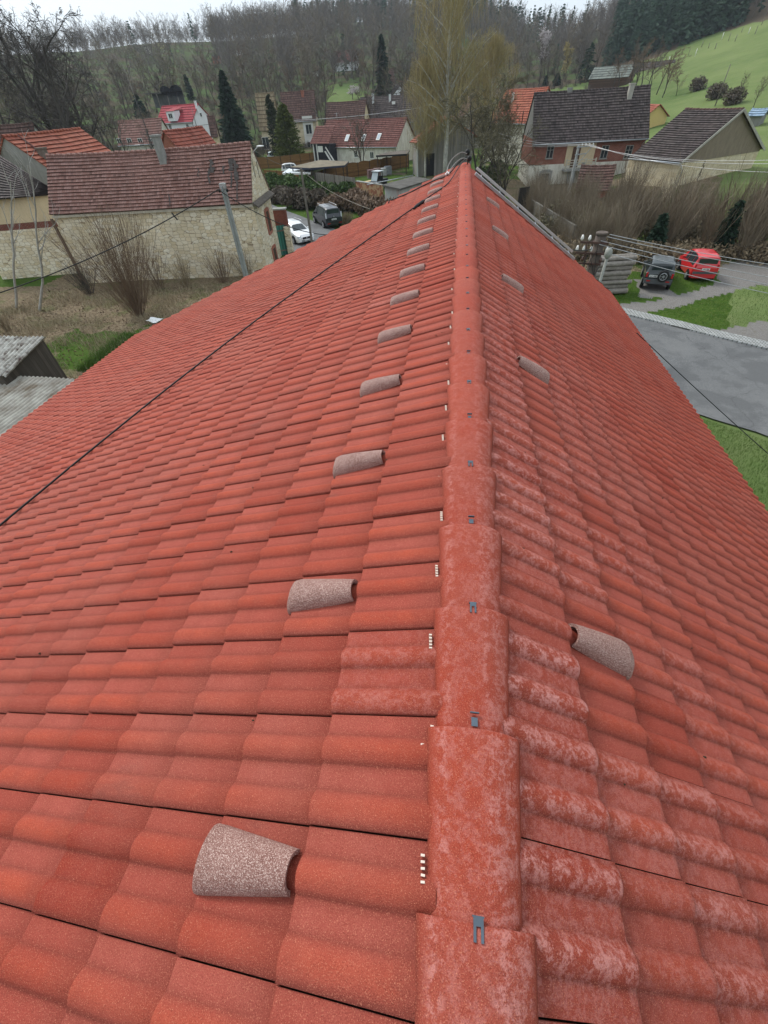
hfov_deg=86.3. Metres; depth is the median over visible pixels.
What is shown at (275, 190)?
bramble
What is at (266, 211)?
window
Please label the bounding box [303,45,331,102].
bare tree
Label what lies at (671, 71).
bare tree
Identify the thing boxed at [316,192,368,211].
bramble
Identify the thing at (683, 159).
wire
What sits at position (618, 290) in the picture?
log
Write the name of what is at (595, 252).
distribution pole
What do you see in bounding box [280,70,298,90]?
bare tree
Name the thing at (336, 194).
wire
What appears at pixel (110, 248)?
wire
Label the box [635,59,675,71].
meadow barn
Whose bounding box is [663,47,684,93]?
bare tree
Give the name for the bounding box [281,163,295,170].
parked car
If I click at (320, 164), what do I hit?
carport
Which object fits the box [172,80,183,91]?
bare tree
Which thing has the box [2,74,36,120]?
bare tree
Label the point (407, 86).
bare tree
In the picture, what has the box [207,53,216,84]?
bare tree
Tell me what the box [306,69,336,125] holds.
bare tree
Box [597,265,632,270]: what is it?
log
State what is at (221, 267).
wall shrub
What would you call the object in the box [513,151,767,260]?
thicket
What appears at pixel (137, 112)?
bare tree
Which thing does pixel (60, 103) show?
bare tree
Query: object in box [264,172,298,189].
juniper
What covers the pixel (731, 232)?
conifer
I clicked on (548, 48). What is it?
bare tree
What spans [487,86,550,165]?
orange roofed house
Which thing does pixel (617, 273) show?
log
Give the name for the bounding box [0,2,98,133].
bare tree
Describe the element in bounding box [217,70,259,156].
spruce
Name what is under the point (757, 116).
blue roofed shed
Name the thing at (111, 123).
bare tree
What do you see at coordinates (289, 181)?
juniper
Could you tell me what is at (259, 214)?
wire
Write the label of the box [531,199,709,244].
green scrub
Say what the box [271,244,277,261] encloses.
window
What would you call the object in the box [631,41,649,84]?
bare tree
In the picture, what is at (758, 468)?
grass
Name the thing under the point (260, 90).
bare tree
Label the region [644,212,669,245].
conifer
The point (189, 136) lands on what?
red roofed house
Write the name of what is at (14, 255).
slender tree
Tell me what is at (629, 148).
window
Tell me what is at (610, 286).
log
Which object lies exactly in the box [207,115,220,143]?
timber shed
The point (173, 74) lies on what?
bare tree
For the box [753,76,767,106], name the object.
bare tree
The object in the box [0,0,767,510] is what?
ground
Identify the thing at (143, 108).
conifer
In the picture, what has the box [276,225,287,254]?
gate
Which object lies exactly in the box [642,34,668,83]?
bare tree
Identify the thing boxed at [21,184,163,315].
multi stem shrub
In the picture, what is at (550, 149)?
window
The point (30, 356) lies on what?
corrugated shed
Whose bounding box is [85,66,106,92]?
bare tree
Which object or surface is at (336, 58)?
bare tree
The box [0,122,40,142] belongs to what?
roof
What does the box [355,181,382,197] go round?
brick wall
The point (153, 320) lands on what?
plastic sheet
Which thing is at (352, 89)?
blossom tree
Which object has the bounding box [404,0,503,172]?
birch
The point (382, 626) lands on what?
tiled house
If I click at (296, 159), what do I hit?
panel fence
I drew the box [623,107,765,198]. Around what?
stone barn
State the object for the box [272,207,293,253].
gate pillar
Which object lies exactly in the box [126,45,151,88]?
bare tree
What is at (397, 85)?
white gabled house
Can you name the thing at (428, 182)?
cable
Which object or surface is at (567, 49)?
poplar
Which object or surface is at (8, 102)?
bare tree
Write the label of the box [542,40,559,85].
bare tree
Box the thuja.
[272,102,304,161]
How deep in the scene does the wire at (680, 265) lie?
18.63 m
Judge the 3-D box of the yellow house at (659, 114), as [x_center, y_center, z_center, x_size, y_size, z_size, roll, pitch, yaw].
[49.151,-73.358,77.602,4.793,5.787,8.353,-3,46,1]
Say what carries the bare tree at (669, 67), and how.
on the ground at (744, 50)
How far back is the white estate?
36.90 m
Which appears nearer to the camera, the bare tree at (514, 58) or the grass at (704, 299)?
the grass at (704, 299)
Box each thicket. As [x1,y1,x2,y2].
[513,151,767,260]
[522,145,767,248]
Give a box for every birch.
[403,53,451,177]
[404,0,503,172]
[466,29,521,168]
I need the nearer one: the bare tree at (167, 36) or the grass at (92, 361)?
the grass at (92, 361)
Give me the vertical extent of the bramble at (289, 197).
2.566 m
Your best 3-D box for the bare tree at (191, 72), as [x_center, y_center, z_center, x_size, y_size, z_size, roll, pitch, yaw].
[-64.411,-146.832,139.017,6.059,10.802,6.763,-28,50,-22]
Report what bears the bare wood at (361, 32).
on the ground at (744, 50)
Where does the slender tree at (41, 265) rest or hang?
on the ground at (744, 50)
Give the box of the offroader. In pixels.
[639,255,678,289]
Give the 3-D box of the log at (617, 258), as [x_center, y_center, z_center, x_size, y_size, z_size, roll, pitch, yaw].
[13.542,-14.712,23.753,2.198,0.248,0.234,-2,46,2]
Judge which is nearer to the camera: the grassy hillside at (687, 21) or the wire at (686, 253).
the wire at (686, 253)
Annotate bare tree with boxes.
[0,0,73,130]
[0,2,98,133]
[0,8,76,128]
[0,56,22,94]
[0,56,25,123]
[0,80,25,123]
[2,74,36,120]
[2,88,27,121]
[6,40,116,149]
[37,72,88,133]
[60,68,102,140]
[61,49,92,95]
[69,82,118,150]
[73,92,106,146]
[76,44,97,95]
[80,71,107,119]
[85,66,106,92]
[85,92,121,149]
[98,52,130,119]
[98,84,110,108]
[99,57,120,92]
[108,104,132,150]
[109,64,133,101]
[112,61,130,109]
[113,57,132,93]
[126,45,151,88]
[127,97,142,118]
[131,117,153,148]
[134,74,148,111]
[139,61,165,89]
[142,68,174,91]
[152,63,176,91]
[158,16,172,62]
[159,49,181,89]
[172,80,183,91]
[183,56,200,100]
[190,39,211,87]
[192,53,210,94]
[195,90,209,107]
[198,69,215,103]
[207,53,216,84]
[209,63,224,93]
[211,45,225,71]
[212,74,245,112]
[235,83,245,106]
[236,69,253,100]
[250,90,257,119]
[254,86,265,92]
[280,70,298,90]
[284,68,310,90]
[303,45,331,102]
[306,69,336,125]
[309,80,327,124]
[314,51,326,80]
[314,56,334,101]
[326,39,343,83]
[342,111,374,160]
[348,36,364,74]
[351,69,381,116]
[358,29,384,92]
[358,47,374,77]
[358,58,372,88]
[373,65,399,95]
[380,63,394,95]
[384,32,397,67]
[387,40,412,81]
[393,45,413,93]
[393,57,423,93]
[397,77,418,103]
[438,66,529,179]
[474,112,549,195]
[504,43,522,76]
[536,35,555,84]
[539,39,551,75]
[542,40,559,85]
[550,54,564,87]
[571,45,592,83]
[594,22,614,66]
[606,51,626,86]
[613,47,634,86]
[627,32,649,82]
[630,44,652,82]
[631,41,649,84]
[635,37,661,84]
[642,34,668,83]
[646,54,668,84]
[656,47,688,94]
[662,54,691,97]
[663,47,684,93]
[673,70,688,94]
[736,71,750,103]
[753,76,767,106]
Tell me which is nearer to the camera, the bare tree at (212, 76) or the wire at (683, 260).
the wire at (683, 260)
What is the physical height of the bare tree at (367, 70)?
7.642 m
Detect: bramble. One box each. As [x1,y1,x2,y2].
[270,184,293,204]
[276,187,323,209]
[292,186,328,208]
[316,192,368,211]
[346,186,384,200]
[353,195,395,215]
[375,198,388,207]
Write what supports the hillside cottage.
on the ground at (744, 50)
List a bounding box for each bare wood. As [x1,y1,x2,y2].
[0,0,767,94]
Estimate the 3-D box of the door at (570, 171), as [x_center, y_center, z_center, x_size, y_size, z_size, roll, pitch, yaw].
[23.706,-42.145,52.269,1.000,2.100,0.095,2,46,6]
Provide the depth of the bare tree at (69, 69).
60.61 m
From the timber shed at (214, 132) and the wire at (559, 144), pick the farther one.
the timber shed at (214, 132)
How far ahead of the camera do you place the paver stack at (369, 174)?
63.54 m
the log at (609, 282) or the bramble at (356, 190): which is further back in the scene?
the bramble at (356, 190)
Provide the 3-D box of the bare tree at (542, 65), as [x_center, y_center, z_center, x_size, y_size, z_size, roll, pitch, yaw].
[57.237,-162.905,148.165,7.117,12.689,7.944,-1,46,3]
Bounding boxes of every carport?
[290,160,348,176]
[376,150,409,173]
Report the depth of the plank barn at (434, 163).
61.46 m
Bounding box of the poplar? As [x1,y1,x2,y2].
[560,41,573,85]
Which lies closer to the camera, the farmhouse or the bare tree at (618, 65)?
the farmhouse
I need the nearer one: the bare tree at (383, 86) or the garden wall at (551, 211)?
the garden wall at (551, 211)
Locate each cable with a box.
[0,159,465,525]
[388,155,468,203]
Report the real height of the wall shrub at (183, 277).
2.387 m
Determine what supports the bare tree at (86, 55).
on the ground at (744, 50)
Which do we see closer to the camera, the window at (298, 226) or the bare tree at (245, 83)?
the window at (298, 226)
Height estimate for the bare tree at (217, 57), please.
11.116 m
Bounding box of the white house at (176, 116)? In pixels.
[158,101,210,135]
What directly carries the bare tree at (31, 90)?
on the ground at (744, 50)
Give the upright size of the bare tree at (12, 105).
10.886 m
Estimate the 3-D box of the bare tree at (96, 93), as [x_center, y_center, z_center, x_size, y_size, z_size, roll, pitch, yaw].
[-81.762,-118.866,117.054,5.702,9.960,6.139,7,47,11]
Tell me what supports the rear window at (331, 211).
in the black people carrier
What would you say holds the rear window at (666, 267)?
in the offroader
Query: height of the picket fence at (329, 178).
2.100 m
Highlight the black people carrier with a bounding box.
[312,202,341,227]
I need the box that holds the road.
[271,204,767,435]
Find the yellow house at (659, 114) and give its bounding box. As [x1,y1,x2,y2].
[649,104,669,127]
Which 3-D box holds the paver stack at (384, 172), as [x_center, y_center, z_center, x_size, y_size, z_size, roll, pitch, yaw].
[-0.216,-53.777,64.763,1.104,0.985,1.004,-13,46,-9]
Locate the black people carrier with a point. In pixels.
(326, 214)
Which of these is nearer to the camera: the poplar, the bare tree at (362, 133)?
the bare tree at (362, 133)
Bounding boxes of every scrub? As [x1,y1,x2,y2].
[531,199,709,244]
[534,220,767,266]
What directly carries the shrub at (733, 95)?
on the ground at (744, 50)
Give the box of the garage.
[367,175,430,200]
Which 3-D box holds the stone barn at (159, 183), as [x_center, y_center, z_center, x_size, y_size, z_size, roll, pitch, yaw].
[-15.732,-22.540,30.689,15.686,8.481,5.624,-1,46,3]
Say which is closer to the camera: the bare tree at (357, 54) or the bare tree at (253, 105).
the bare tree at (253, 105)
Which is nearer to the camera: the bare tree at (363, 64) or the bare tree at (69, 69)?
the bare tree at (69, 69)
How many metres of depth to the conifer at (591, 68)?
141.80 m
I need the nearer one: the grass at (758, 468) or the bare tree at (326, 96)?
the grass at (758, 468)
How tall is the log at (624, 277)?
0.370 m
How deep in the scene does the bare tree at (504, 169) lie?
44.73 m
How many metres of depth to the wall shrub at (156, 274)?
29.49 m
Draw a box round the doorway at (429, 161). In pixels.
[426,153,434,175]
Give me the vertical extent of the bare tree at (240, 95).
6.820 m
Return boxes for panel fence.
[257,152,314,168]
[263,169,298,176]
[318,155,407,176]
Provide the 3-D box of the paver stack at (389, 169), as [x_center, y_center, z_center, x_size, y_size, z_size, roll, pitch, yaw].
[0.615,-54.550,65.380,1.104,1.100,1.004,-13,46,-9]
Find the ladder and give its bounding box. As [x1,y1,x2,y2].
[475,167,574,259]
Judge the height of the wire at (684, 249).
2.947 m
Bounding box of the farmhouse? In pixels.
[0,127,110,279]
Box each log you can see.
[595,275,627,280]
[596,270,631,276]
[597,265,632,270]
[598,260,635,266]
[601,253,635,256]
[601,279,631,284]
[602,255,637,261]
[603,284,627,288]
[608,288,627,293]
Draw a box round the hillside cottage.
[335,50,358,70]
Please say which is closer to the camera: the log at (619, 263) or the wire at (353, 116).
the log at (619, 263)
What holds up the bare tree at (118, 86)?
on the ground at (744, 50)
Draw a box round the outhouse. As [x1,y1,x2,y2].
[576,164,615,197]
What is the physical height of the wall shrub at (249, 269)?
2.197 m
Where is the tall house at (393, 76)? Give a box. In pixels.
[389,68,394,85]
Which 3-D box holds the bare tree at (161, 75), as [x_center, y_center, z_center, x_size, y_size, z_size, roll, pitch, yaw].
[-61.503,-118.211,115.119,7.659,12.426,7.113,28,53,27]
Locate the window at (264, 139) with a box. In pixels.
[261,137,269,149]
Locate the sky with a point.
(123, 9)
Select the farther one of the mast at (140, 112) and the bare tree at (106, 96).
the bare tree at (106, 96)
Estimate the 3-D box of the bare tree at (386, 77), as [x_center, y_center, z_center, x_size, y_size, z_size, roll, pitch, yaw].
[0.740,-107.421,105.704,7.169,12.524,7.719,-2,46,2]
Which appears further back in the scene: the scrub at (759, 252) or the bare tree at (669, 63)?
the bare tree at (669, 63)
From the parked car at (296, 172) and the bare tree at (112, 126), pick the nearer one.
the parked car at (296, 172)
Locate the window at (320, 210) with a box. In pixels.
[317,206,322,215]
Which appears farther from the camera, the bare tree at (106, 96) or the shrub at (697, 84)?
the bare tree at (106, 96)
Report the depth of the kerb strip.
20.73 m
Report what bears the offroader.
on the ground at (744, 50)
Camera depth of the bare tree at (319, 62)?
157.25 m
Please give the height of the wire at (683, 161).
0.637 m
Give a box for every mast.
[123,66,153,148]
[715,64,730,105]
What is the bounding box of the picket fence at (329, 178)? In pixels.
[306,170,355,185]
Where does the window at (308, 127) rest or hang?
in the beige house at (297, 103)
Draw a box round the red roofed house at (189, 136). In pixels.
[161,126,215,147]
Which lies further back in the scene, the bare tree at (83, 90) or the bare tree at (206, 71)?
the bare tree at (206, 71)
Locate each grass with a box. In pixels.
[0,282,228,377]
[69,329,138,378]
[576,258,767,328]
[701,418,767,510]
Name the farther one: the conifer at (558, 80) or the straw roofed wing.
the conifer at (558, 80)
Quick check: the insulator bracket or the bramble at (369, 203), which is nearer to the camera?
the insulator bracket
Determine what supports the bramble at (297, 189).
on the ground at (744, 50)
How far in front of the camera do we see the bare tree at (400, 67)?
123.62 m
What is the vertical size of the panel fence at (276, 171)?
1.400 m
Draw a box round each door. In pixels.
[567,171,575,183]
[569,147,580,167]
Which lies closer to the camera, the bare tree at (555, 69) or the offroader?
the offroader
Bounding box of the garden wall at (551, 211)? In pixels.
[530,200,576,241]
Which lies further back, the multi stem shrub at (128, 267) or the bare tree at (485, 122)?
the bare tree at (485, 122)
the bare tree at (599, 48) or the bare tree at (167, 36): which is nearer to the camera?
the bare tree at (599, 48)
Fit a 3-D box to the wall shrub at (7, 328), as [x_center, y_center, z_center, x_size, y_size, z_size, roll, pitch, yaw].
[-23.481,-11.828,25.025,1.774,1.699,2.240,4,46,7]
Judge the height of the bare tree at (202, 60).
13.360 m
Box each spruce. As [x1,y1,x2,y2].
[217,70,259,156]
[374,33,391,95]
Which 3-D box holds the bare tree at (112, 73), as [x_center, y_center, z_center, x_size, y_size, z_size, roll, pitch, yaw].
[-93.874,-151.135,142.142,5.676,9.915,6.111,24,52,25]
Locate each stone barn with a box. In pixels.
[45,134,281,283]
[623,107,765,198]
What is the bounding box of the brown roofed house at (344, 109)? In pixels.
[324,99,370,124]
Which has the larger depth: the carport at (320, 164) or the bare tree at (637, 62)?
the bare tree at (637, 62)
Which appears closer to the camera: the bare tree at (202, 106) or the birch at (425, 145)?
the birch at (425, 145)
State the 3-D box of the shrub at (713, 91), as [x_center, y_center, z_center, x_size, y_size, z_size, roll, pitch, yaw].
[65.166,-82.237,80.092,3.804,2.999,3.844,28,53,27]
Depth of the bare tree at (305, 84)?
110.75 m
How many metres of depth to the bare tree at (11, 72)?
129.88 m
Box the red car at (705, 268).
[676,248,720,279]
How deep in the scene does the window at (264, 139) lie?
97.53 m
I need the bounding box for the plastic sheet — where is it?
[146,317,161,322]
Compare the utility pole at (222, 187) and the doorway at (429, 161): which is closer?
the utility pole at (222, 187)
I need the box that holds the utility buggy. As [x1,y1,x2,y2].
[370,170,387,188]
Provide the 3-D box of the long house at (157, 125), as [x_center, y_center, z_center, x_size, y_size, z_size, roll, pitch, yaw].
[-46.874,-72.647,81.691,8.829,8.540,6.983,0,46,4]
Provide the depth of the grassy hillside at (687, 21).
159.10 m
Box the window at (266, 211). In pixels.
[264,207,272,234]
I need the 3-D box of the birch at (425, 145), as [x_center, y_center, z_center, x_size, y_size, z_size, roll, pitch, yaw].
[5.692,-54.590,57.029,6.628,12.859,8.262,-34,53,-26]
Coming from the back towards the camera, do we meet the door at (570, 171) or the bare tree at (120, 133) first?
the bare tree at (120, 133)
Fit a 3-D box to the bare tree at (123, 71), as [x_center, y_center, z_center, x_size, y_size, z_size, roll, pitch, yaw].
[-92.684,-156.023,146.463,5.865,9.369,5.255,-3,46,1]
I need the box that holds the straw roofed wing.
[255,92,279,152]
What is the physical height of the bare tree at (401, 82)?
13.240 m
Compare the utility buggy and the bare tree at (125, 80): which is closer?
the utility buggy
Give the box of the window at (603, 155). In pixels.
[598,145,609,159]
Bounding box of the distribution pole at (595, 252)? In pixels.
[575,231,612,281]
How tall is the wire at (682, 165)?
0.635 m
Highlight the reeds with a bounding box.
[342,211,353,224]
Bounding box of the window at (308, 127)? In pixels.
[305,124,311,134]
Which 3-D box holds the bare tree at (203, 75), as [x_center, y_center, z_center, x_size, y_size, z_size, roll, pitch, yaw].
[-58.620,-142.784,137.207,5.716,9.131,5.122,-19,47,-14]
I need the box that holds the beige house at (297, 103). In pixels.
[280,90,318,147]
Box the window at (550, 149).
[545,145,554,159]
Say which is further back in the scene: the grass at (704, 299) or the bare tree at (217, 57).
the bare tree at (217, 57)
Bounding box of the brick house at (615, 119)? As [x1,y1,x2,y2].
[518,83,650,185]
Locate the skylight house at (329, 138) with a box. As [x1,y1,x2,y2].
[310,117,415,162]
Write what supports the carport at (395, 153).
on the ground at (744, 50)
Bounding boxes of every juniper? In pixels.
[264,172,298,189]
[275,174,314,188]
[300,180,355,194]
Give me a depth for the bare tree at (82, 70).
138.24 m
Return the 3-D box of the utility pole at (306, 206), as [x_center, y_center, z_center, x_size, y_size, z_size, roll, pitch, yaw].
[-6.011,-23.369,32.464,0.198,5.950,0.198,-9,46,-5]
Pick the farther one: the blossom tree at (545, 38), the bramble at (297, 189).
the blossom tree at (545, 38)
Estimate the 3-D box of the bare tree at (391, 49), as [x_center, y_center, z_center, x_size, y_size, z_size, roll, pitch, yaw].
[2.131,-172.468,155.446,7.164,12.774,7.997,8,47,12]
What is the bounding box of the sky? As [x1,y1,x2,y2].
[0,0,611,53]
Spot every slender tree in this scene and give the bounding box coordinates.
[0,129,59,310]
[0,161,21,307]
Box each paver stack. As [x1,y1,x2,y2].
[367,169,373,178]
[381,167,386,176]
[384,165,391,174]
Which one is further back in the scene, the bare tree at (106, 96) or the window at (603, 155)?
the bare tree at (106, 96)
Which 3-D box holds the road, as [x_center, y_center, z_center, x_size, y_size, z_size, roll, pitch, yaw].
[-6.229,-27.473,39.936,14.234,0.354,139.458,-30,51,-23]
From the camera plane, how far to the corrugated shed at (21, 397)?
14.72 m
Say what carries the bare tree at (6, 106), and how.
on the ground at (744, 50)
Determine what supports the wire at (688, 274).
attached to the distribution pole at (595, 252)
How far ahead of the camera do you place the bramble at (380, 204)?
40.65 m
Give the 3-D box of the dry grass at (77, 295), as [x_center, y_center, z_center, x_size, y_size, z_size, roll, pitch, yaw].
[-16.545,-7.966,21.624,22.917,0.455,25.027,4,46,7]
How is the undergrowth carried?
on the ground at (744, 50)
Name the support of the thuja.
on the ground at (744, 50)
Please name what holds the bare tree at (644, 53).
on the ground at (744, 50)
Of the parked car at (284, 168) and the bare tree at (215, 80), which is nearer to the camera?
the parked car at (284, 168)
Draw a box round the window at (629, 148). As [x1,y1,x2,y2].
[622,145,633,159]
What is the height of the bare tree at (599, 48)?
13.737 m
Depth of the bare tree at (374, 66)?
123.10 m
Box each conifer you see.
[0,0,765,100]
[132,93,150,117]
[542,75,548,86]
[551,73,560,86]
[574,42,596,81]
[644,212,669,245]
[711,199,746,259]
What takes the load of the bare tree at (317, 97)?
on the ground at (744, 50)
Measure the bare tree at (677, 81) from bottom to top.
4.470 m
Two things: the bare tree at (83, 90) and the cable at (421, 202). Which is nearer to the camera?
the cable at (421, 202)
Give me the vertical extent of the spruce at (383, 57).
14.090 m
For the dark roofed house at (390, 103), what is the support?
on the ground at (744, 50)
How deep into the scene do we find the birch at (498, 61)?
55.42 m
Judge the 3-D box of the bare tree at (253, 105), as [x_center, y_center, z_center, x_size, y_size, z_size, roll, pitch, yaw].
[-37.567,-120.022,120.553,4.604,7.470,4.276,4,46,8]
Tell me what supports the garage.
on the ground at (744, 50)
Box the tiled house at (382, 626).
[0,162,767,1023]
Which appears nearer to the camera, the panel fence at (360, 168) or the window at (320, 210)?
the window at (320, 210)
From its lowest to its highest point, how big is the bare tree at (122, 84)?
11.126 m
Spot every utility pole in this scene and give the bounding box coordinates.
[218,183,248,276]
[300,169,312,242]
[568,143,594,193]
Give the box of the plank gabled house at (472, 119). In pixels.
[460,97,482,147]
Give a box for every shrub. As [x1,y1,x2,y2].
[0,305,16,333]
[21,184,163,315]
[56,253,99,294]
[132,246,167,289]
[159,250,189,287]
[197,244,236,282]
[227,246,255,276]
[688,74,707,91]
[705,81,728,99]
[722,85,748,105]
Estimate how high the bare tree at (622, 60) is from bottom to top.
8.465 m
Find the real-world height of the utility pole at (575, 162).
5.035 m
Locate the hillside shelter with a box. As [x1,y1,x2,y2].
[145,91,185,112]
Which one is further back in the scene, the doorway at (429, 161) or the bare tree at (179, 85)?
the bare tree at (179, 85)
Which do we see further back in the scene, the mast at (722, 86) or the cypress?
the cypress
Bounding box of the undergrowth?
[0,63,591,157]
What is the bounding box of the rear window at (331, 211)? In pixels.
[327,208,338,213]
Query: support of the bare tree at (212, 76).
on the ground at (744, 50)
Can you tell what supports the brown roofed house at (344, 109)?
on the ground at (744, 50)
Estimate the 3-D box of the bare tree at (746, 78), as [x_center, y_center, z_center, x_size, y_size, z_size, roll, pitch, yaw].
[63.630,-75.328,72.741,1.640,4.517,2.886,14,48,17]
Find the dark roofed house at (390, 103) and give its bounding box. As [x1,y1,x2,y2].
[360,93,424,135]
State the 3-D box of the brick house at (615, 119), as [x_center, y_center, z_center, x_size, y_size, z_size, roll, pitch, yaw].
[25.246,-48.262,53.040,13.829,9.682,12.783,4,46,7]
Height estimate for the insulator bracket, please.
0.394 m
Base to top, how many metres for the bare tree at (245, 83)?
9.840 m
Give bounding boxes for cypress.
[265,94,285,155]
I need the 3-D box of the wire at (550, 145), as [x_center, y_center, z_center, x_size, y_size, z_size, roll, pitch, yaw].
[16.573,-39.595,43.690,10.203,0.686,0.025,32,56,30]
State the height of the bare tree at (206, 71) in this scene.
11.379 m
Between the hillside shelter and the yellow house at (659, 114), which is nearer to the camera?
the yellow house at (659, 114)
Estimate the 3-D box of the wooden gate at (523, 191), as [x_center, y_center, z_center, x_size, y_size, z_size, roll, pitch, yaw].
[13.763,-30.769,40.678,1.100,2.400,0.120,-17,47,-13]
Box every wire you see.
[0,189,217,292]
[171,189,325,234]
[294,108,415,120]
[302,170,368,208]
[503,134,579,144]
[504,138,581,145]
[583,144,764,160]
[586,144,767,163]
[590,144,755,171]
[599,244,767,284]
[602,241,766,276]
[607,236,767,268]
[609,234,765,263]
[612,254,767,293]
[637,333,767,453]
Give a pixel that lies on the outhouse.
(609, 172)
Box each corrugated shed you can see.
[0,335,66,384]
[0,376,76,435]
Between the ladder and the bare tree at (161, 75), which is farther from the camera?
the bare tree at (161, 75)
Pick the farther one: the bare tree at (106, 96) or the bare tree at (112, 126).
the bare tree at (106, 96)
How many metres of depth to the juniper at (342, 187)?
50.99 m
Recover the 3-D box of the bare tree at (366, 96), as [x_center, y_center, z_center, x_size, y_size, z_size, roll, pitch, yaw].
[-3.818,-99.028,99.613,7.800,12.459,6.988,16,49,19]
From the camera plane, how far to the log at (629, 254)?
23.87 m
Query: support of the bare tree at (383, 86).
on the ground at (744, 50)
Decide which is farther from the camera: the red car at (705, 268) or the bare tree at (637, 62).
the bare tree at (637, 62)
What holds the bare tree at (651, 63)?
on the ground at (744, 50)
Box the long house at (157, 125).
[116,117,167,150]
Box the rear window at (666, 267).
[652,265,672,270]
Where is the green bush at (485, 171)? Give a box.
[477,160,505,182]
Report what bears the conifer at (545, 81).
on the ground at (744, 50)
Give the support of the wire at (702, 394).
attached to the tiled house at (382, 626)
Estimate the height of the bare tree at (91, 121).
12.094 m
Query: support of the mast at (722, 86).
on the ground at (744, 50)
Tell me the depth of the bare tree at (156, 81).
117.79 m
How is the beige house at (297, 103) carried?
on the ground at (744, 50)
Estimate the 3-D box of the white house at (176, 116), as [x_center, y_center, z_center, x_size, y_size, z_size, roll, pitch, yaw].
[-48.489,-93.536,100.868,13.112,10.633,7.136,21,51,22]
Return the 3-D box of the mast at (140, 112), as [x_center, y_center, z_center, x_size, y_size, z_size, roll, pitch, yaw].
[-35.971,-59.170,60.107,0.090,8.995,9.566,-20,48,-15]
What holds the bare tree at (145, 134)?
on the ground at (744, 50)
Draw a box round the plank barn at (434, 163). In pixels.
[409,116,479,176]
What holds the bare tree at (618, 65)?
on the ground at (744, 50)
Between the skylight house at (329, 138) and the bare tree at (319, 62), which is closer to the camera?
the skylight house at (329, 138)
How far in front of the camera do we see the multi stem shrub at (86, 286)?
29.36 m
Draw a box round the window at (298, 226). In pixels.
[292,223,306,230]
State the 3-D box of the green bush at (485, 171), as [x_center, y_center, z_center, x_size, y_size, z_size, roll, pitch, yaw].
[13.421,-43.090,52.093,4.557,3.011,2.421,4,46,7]
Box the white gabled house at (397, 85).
[390,84,407,94]
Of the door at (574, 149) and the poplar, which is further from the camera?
the poplar
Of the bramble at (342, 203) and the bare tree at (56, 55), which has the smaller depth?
the bramble at (342, 203)
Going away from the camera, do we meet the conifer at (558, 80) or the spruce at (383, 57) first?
the spruce at (383, 57)
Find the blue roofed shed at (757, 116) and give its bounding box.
[748,108,767,125]
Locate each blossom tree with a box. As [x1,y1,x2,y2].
[347,85,358,98]
[536,27,551,62]
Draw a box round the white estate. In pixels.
[288,217,313,243]
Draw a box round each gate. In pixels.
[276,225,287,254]
[518,186,529,212]
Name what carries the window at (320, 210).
in the black people carrier
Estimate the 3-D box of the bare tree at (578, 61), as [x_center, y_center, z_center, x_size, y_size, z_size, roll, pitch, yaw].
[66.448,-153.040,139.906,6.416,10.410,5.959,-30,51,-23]
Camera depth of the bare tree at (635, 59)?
113.50 m
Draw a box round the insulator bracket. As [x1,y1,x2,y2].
[445,149,471,175]
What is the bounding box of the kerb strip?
[622,307,767,349]
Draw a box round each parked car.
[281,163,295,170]
[282,169,323,175]
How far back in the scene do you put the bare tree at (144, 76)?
123.93 m
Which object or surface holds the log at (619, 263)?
on the log at (626, 267)
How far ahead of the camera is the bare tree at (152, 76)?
130.09 m
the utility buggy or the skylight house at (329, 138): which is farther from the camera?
the skylight house at (329, 138)
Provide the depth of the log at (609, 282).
24.45 m

